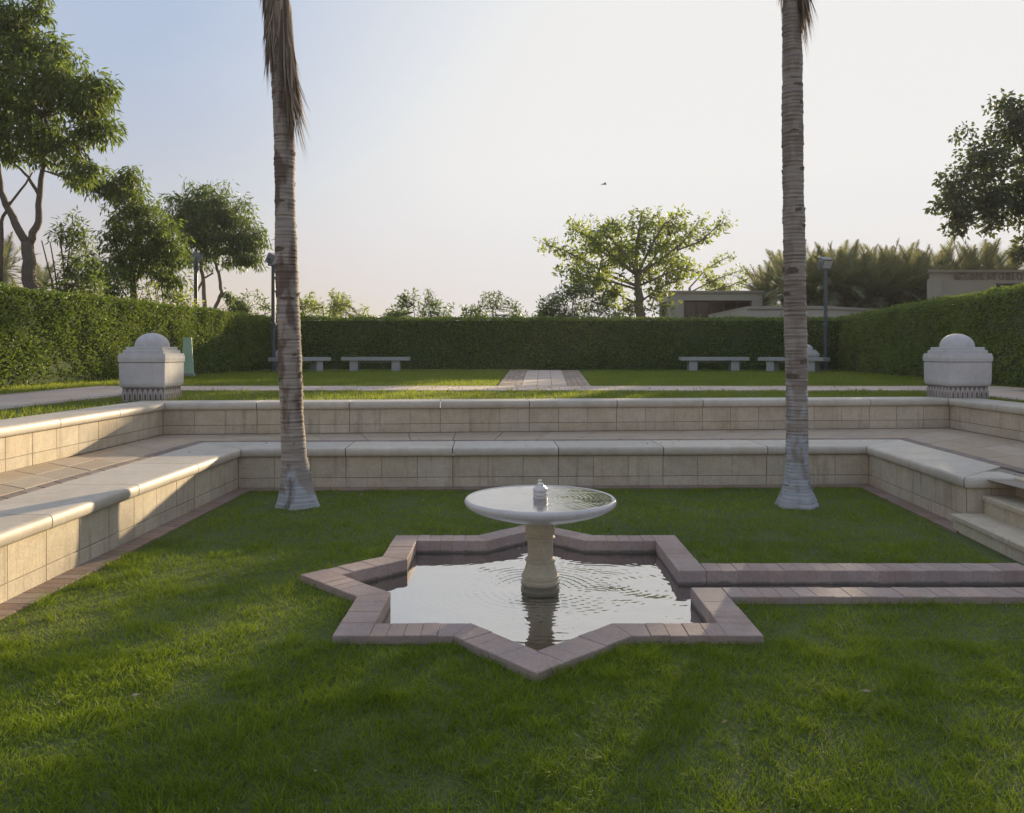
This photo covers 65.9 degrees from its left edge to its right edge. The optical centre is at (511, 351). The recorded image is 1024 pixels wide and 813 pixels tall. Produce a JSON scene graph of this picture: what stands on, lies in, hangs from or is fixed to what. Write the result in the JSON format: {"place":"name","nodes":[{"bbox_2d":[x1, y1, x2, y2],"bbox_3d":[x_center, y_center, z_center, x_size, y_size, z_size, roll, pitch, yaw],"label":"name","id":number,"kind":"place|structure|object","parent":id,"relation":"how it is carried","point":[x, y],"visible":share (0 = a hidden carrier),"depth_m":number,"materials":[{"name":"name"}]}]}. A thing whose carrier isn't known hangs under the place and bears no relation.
{"place":"outdoors","nodes":[
{"label":"outdoors","id":0,"kind":"place"},
{"bbox_2d":[17,262,61,290],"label":"date palm","id":1,"kind":"object","parent":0,"point":[42,276],"visible":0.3,"depth_m":61.49,"materials":[{"name":"green plant"}]},
{"bbox_2d":[0,488,1023,812],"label":"ground","id":2,"kind":"structure","parent":0,"point":[782,626],"depth_m":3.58,"materials":[{"name":"green plant"}]},
{"bbox_2d":[0,442,248,620],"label":"retaining wall","id":3,"kind":"structure","parent":2,"relation":"on","point":[52,538],"depth_m":6.07,"materials":[{"name":"stone"}]},
{"bbox_2d":[258,0,319,510],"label":"palm tree","id":4,"kind":"object","parent":2,"relation":"on","point":[296,490],"visible":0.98,"depth_m":7.80,"materials":[{"name":"grey plant"}]},
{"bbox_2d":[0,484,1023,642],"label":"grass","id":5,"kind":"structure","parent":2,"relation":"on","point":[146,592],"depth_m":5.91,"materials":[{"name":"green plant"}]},
{"bbox_2d":[13,386,1014,810],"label":"fallen leaves","id":6,"kind":"object","parent":2,"relation":"on","point":[417,670],"visible":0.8,"depth_m":4.81,"materials":[{"name":"brown plant"}]},
{"bbox_2d":[300,525,763,682],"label":"star pool","id":7,"kind":"structure","parent":2,"relation":"on","point":[726,621],"depth_m":4.55,"materials":[{"name":"stone"}]},
{"bbox_2d":[464,478,616,594],"bbox_3d":[0.190,1.312,5.310,1.020,0.917,1.020,0,0,0],"label":"fountain","id":8,"kind":"object","parent":7,"relation":"on","point":[539,509],"visible":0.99,"depth_m":5.21,"materials":[{"name":"white stone"}]},
{"bbox_2d":[206,439,898,491],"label":"retaining wall","id":9,"kind":"structure","parent":2,"relation":"on","point":[481,465],"depth_m":9.00,"materials":[{"name":"stone"}]},
{"bbox_2d":[774,0,819,509],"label":"palm tree","id":10,"kind":"object","parent":2,"relation":"on","point":[796,491],"visible":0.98,"depth_m":7.81,"materials":[{"name":"grey plant"}]},
{"bbox_2d":[700,563,1023,603],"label":"water channel","id":11,"kind":"object","parent":2,"relation":"on","point":[879,573],"visible":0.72,"depth_m":5.41,"materials":[{"name":"stone"}]},
{"bbox_2d":[860,439,1017,532],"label":"retaining wall","id":12,"kind":"structure","parent":2,"relation":"on","point":[937,487],"depth_m":7.66,"materials":[{"name":"stone"}]},
{"bbox_2d":[951,477,1023,563],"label":"stone steps","id":13,"kind":"structure","parent":2,"relation":"on","point":[997,525],"depth_m":6.41,"materials":[{"name":"stone"}]},
{"bbox_2d":[0,428,1023,500],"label":"terrace","id":14,"kind":"structure","parent":0,"point":[1006,455],"depth_m":9.65,"materials":[{"name":"beige stone"}]},
{"bbox_2d":[0,401,164,473],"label":"retaining wall","id":15,"kind":"structure","parent":14,"relation":"on","point":[29,441],"depth_m":8.24,"materials":[{"name":"stone"}]},
{"bbox_2d":[151,397,949,434],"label":"retaining wall","id":16,"kind":"structure","parent":14,"relation":"on","point":[202,417],"depth_m":10.73,"materials":[{"name":"stone"}]},
{"bbox_2d":[949,398,1023,441],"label":"retaining wall","id":17,"kind":"structure","parent":14,"relation":"on","point":[998,418],"depth_m":10.27,"materials":[{"name":"stone"}]},
{"bbox_2d":[0,370,1023,410],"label":"path","id":18,"kind":"structure","parent":0,"point":[523,380],"depth_m":14.09,"materials":[{"name":"beige stone"}]},
{"bbox_2d":[0,368,1023,419],"bbox_3d":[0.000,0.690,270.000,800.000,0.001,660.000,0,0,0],"label":"lawn","id":19,"kind":"structure","parent":0,"point":[17,410],"depth_m":15.45,"materials":[{"name":"plant"}]},
{"bbox_2d":[3,231,42,288],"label":"date palm","id":20,"kind":"object","parent":19,"relation":"on","point":[7,247],"visible":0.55,"depth_m":47.83,"materials":[{"name":"green plant"}]},
{"bbox_2d":[0,0,127,289],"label":"mango tree","id":21,"kind":"object","parent":19,"relation":"on","point":[82,103],"visible":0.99,"depth_m":18.21,"materials":[{"name":"green plant"}]},
{"bbox_2d":[37,206,111,297],"bbox_3d":[-10.683,-1.480,19.648,1.680,4.350,1.578,0,0,0],"label":"bush","id":22,"kind":"object","parent":19,"relation":"on","point":[76,234],"visible":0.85,"depth_m":19.50,"materials":[{"name":"green plant"}]},
{"bbox_2d":[49,249,144,300],"bbox_3d":[-11.234,-1.063,21.330,2.578,3.518,1.896,0,0,0],"label":"bush","id":23,"kind":"object","parent":19,"relation":"on","point":[119,276],"visible":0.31,"depth_m":21.15,"materials":[{"name":"green plant"}]},
{"bbox_2d":[62,164,195,298],"bbox_3d":[-11.051,-2.221,22.820,3.962,6.333,1.982,0,0,0],"label":"mango tree","id":24,"kind":"object","parent":19,"relation":"on","point":[138,254],"visible":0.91,"depth_m":22.59,"materials":[{"name":"green plant"}]},
{"bbox_2d":[0,281,270,385],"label":"hedge","id":25,"kind":"object","parent":19,"relation":"on","point":[48,337],"visible":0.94,"depth_m":18.02,"materials":[{"name":"green plant"}]},
{"bbox_2d":[118,333,184,401],"bbox_3d":[-5.060,0.217,11.120,0.652,0.948,0.652,0,0,0],"label":"pedestal","id":26,"kind":"object","parent":19,"relation":"on","point":[151,365],"visible":1,"depth_m":10.83,"materials":[{"name":"stone"}]},
{"bbox_2d":[129,264,204,307],"bbox_3d":[-10.922,-1.155,25.164,2.312,3.698,1.837,0,0,0],"label":"bush","id":27,"kind":"object","parent":19,"relation":"on","point":[172,295],"visible":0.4,"depth_m":25.04,"materials":[{"name":"green plant"}]},
{"bbox_2d":[182,337,194,376],"bbox_3d":[-8.759,0.170,21.308,0.380,1.080,0.180,0,0,-8],"label":"green panel","id":28,"kind":"object","parent":19,"relation":"on","point":[187,350],"visible":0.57,"depth_m":21.28,"materials":[{"name":"plastic"}]},
{"bbox_2d":[189,251,203,306],"bbox_3d":[-10.387,-1.268,26.006,0.434,4.016,0.500,0,0,-25],"label":"lamp post","id":29,"kind":"object","parent":19,"relation":"on","point":[197,256],"visible":0.5,"depth_m":25.94,"materials":[{"name":"metal"}]},
{"bbox_2d":[155,175,273,308],"bbox_3d":[-10.509,-2.669,28.003,4.264,7.186,2.493,0,0,0],"label":"mango tree","id":30,"kind":"object","parent":19,"relation":"on","point":[208,212],"visible":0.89,"depth_m":27.75,"materials":[{"name":"green plant"}]},
{"bbox_2d":[219,288,276,316],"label":"bush","id":31,"kind":"object","parent":19,"relation":"on","point":[241,305],"visible":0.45,"depth_m":30.49,"materials":[{"name":"green plant"}]},
{"bbox_2d":[265,252,276,371],"bbox_3d":[-7.931,-1.268,26.295,0.435,4.016,0.500,0,0,20],"label":"lamp post","id":32,"kind":"object","parent":19,"relation":"on","point":[270,259],"visible":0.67,"depth_m":26.24,"materials":[{"name":"metal"}]},
{"bbox_2d":[268,357,330,372],"bbox_3d":[-6.955,0.460,26.000,0.460,0.520,2.320,0,0,32],"label":"stone bench","id":33,"kind":"object","parent":19,"relation":"on","point":[316,363],"visible":0.6,"depth_m":26.41,"materials":[{"name":"grey stone"}]},
{"bbox_2d":[299,287,375,320],"bbox_3d":[-7.218,-0.901,30.938,4.087,3.203,2.307,0,0,0],"label":"bush","id":34,"kind":"object","parent":19,"relation":"on","point":[335,308],"visible":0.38,"depth_m":30.88,"materials":[{"name":"green plant"}]},
{"bbox_2d":[341,357,409,370],"bbox_3d":[-4.696,0.460,27.300,2.320,0.520,0.460,0,0,0],"label":"stone bench","id":35,"kind":"object","parent":19,"relation":"on","point":[355,362],"visible":0.88,"depth_m":27.07,"materials":[{"name":"grey stone"}]},
{"bbox_2d":[378,287,454,320],"bbox_3d":[-3.793,-0.951,31.498,3.197,3.300,2.031,0,0,0],"label":"bush","id":36,"kind":"object","parent":19,"relation":"on","point":[404,312],"visible":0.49,"depth_m":31.41,"materials":[{"name":"green plant"}]},
{"bbox_2d":[459,290,532,320],"bbox_3d":[-0.645,-0.882,31.533,2.995,3.158,1.897,0,0,0],"label":"bush","id":37,"kind":"object","parent":19,"relation":"on","point":[478,310],"visible":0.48,"depth_m":31.46,"materials":[{"name":"green plant"}]},
{"bbox_2d":[269,313,841,369],"bbox_3d":[1.640,-0.325,29.147,21.134,2.162,1.456,0,0,0],"label":"hedge","id":38,"kind":"object","parent":19,"relation":"on","point":[557,342],"visible":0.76,"depth_m":28.70,"materials":[{"name":"green plant"}]},
{"bbox_2d":[533,271,629,320],"bbox_3d":[2.764,-1.282,32.072,4.037,3.966,2.011,0,0,0],"label":"bush","id":39,"kind":"object","parent":19,"relation":"on","point":[579,288],"visible":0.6,"depth_m":31.83,"materials":[{"name":"green plant"}]},
{"bbox_2d":[533,203,737,317],"bbox_3d":[5.968,-2.900,38.102,9.977,8.973,6.477,0,0,0],"label":"spreading tree","id":40,"kind":"object","parent":19,"relation":"on","point":[618,255],"visible":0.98,"depth_m":37.71,"materials":[{"name":"green plant"}]},
{"bbox_2d":[659,291,764,320],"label":"pavilion","id":41,"kind":"structure","parent":19,"relation":"on","point":[694,304],"depth_m":44.00,"materials":[{"name":"beige concrete"}]},
{"bbox_2d":[662,302,666,317],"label":"window","id":42,"kind":"structure","parent":41,"relation":"in","point":[663,314],"depth_m":46.39,"materials":[{"name":"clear glass"}]},
{"bbox_2d":[684,301,750,320],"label":"window","id":43,"kind":"structure","parent":41,"relation":"in","point":[691,308],"depth_m":44.18,"materials":[{"name":"brown glass"}]},
{"bbox_2d":[679,357,748,370],"bbox_3d":[6.965,0.460,27.300,2.320,0.520,0.460,0,0,0],"label":"stone bench","id":44,"kind":"object","parent":19,"relation":"on","point":[692,362],"visible":0.88,"depth_m":27.07,"materials":[{"name":"grey stone"}]},
{"bbox_2d":[688,251,751,290],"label":"young tree","id":45,"kind":"object","parent":19,"relation":"on","point":[714,282],"visible":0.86,"depth_m":51.92,"materials":[{"name":"green plant"}]},
{"bbox_2d":[731,260,783,305],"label":"date palm","id":46,"kind":"object","parent":19,"relation":"on","point":[757,282],"visible":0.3,"depth_m":49.43,"materials":[{"name":"green plant"}]},
{"bbox_2d":[744,249,809,305],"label":"date palm","id":47,"kind":"object","parent":19,"relation":"on","point":[774,266],"visible":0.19,"depth_m":48.61,"materials":[{"name":"green plant"}]},
{"bbox_2d":[708,306,878,320],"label":"building","id":48,"kind":"structure","parent":19,"relation":"on","point":[776,311],"depth_m":32.59,"materials":[{"name":"beige concrete"}]},
{"bbox_2d":[758,357,829,372],"bbox_3d":[9.316,0.460,26.200,0.460,0.520,2.320,0,0,-42],"label":"stone bench","id":49,"kind":"object","parent":19,"relation":"on","point":[772,363],"visible":0.76,"depth_m":26.26,"materials":[{"name":"grey stone"}]},
{"bbox_2d":[760,239,832,305],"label":"date palm","id":50,"kind":"object","parent":19,"relation":"on","point":[780,264],"visible":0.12,"depth_m":42.31,"materials":[{"name":"green plant"}]},
{"bbox_2d":[781,240,832,304],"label":"date palm","id":51,"kind":"object","parent":19,"relation":"on","point":[827,255],"visible":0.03,"depth_m":43.43,"materials":[{"name":"green plant"}]},
{"bbox_2d":[765,246,855,306],"bbox_3d":[13.826,-2.069,37.247,4.103,5.618,4.342,0,0,0],"label":"date palm","id":52,"kind":"object","parent":19,"relation":"on","point":[813,271],"visible":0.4,"depth_m":36.29,"materials":[{"name":"green plant"}]},
{"bbox_2d":[807,345,818,356],"bbox_3d":[10.050,0.237,27.000,0.652,0.948,0.652,0,0,0],"label":"pedestal","id":53,"kind":"object","parent":19,"relation":"on","point":[812,352],"visible":0.16,"depth_m":26.72,"materials":[{"name":"stone"}]},
{"bbox_2d":[818,257,833,370],"bbox_3d":[10.873,-1.268,27.387,0.500,4.016,0.435,0,0,-12],"label":"lamp post","id":54,"kind":"object","parent":19,"relation":"on","point":[825,264],"visible":0.91,"depth_m":27.34,"materials":[{"name":"metal"}]},
{"bbox_2d":[806,239,887,307],"bbox_3d":[15.086,-2.172,36.632,4.183,5.824,4.603,0,0,29],"label":"date palm","id":55,"kind":"object","parent":19,"relation":"on","point":[838,274],"visible":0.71,"depth_m":35.88,"materials":[{"name":"green plant"}]},
{"bbox_2d":[820,239,877,306],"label":"date palm","id":56,"kind":"object","parent":19,"relation":"on","point":[855,251],"visible":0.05,"depth_m":41.88,"materials":[{"name":"green plant"}]},
{"bbox_2d":[820,245,901,307],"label":"date palm","id":57,"kind":"object","parent":19,"relation":"on","point":[862,275],"visible":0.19,"depth_m":36.84,"materials":[{"name":"green plant"}]},
{"bbox_2d":[836,243,924,308],"bbox_3d":[16.572,-2.070,36.080,4.011,5.620,3.989,0,0,21],"label":"date palm","id":58,"kind":"object","parent":19,"relation":"on","point":[882,276],"visible":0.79,"depth_m":35.43,"materials":[{"name":"green plant"}]},
{"bbox_2d":[863,237,913,305],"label":"date palm","id":59,"kind":"object","parent":19,"relation":"on","point":[891,249],"visible":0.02,"depth_m":42.18,"materials":[{"name":"green plant"}]},
{"bbox_2d":[857,242,945,307],"bbox_3d":[18.023,-2.175,36.903,4.201,5.830,4.551,0,0,0],"label":"date palm","id":60,"kind":"object","parent":19,"relation":"on","point":[903,277],"visible":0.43,"depth_m":36.37,"materials":[{"name":"green plant"}]},
{"bbox_2d":[884,244,956,303],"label":"date palm","id":61,"kind":"object","parent":19,"relation":"on","point":[924,262],"visible":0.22,"depth_m":37.25,"materials":[{"name":"green plant"}]},
{"bbox_2d":[911,239,936,261],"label":"date palm","id":62,"kind":"object","parent":19,"relation":"on","point":[917,244],"visible":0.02,"depth_m":43.60,"materials":[{"name":"green plant"}]},
{"bbox_2d":[835,282,1023,386],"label":"hedge","id":63,"kind":"object","parent":19,"relation":"on","point":[900,339],"visible":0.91,"depth_m":19.38,"materials":[{"name":"green plant"}]},
{"bbox_2d":[891,236,978,294],"bbox_3d":[21.378,-2.478,39.549,4.837,6.436,4.449,0,0,19],"label":"date palm","id":64,"kind":"object","parent":19,"relation":"on","point":[946,254],"visible":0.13,"depth_m":38.98,"materials":[{"name":"green plant"}]},
{"bbox_2d":[923,334,992,398],"bbox_3d":[6.530,0.217,11.600,0.652,0.948,0.652,0,0,-4],"label":"pedestal","id":65,"kind":"object","parent":19,"relation":"on","point":[957,365],"visible":1,"depth_m":11.32,"materials":[{"name":"stone"}]},
{"bbox_2d":[922,88,1023,270],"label":"shade tree","id":66,"kind":"object","parent":19,"relation":"on","point":[988,203],"visible":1,"depth_m":29.76,"materials":[{"name":"green plant"}]},
{"bbox_2d":[937,241,1009,269],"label":"date palm","id":67,"kind":"object","parent":19,"relation":"on","point":[973,250],"visible":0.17,"depth_m":39.05,"materials":[{"name":"green plant"}]},
{"bbox_2d":[926,270,1023,301],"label":"lettered building","id":68,"kind":"structure","parent":19,"relation":"on","point":[943,283],"depth_m":33.44,"materials":[{"name":"beige concrete"}]},
{"bbox_2d":[996,283,1022,288],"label":"window","id":69,"kind":"structure","parent":68,"relation":"in","point":[998,285],"depth_m":33.41,"materials":[{"name":"black glass"}]},
{"bbox_2d":[956,237,1023,269],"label":"date palm","id":70,"kind":"object","parent":19,"relation":"on","point":[989,256],"visible":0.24,"depth_m":38.88,"materials":[{"name":"green plant"}]},
{"bbox_2d":[990,239,1023,269],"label":"date palm","id":71,"kind":"object","parent":19,"relation":"on","point":[1009,262],"visible":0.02,"depth_m":39.94,"materials":[{"name":"green plant"}]},
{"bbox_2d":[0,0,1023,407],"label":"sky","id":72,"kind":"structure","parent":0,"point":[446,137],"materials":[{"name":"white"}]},
{"bbox_2d":[364,543,1023,650],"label":"water","id":73,"kind":"structure","parent":0,"point":[478,589],"depth_m":5.21,"materials":[{"name":"clear liquid"}]}
]}

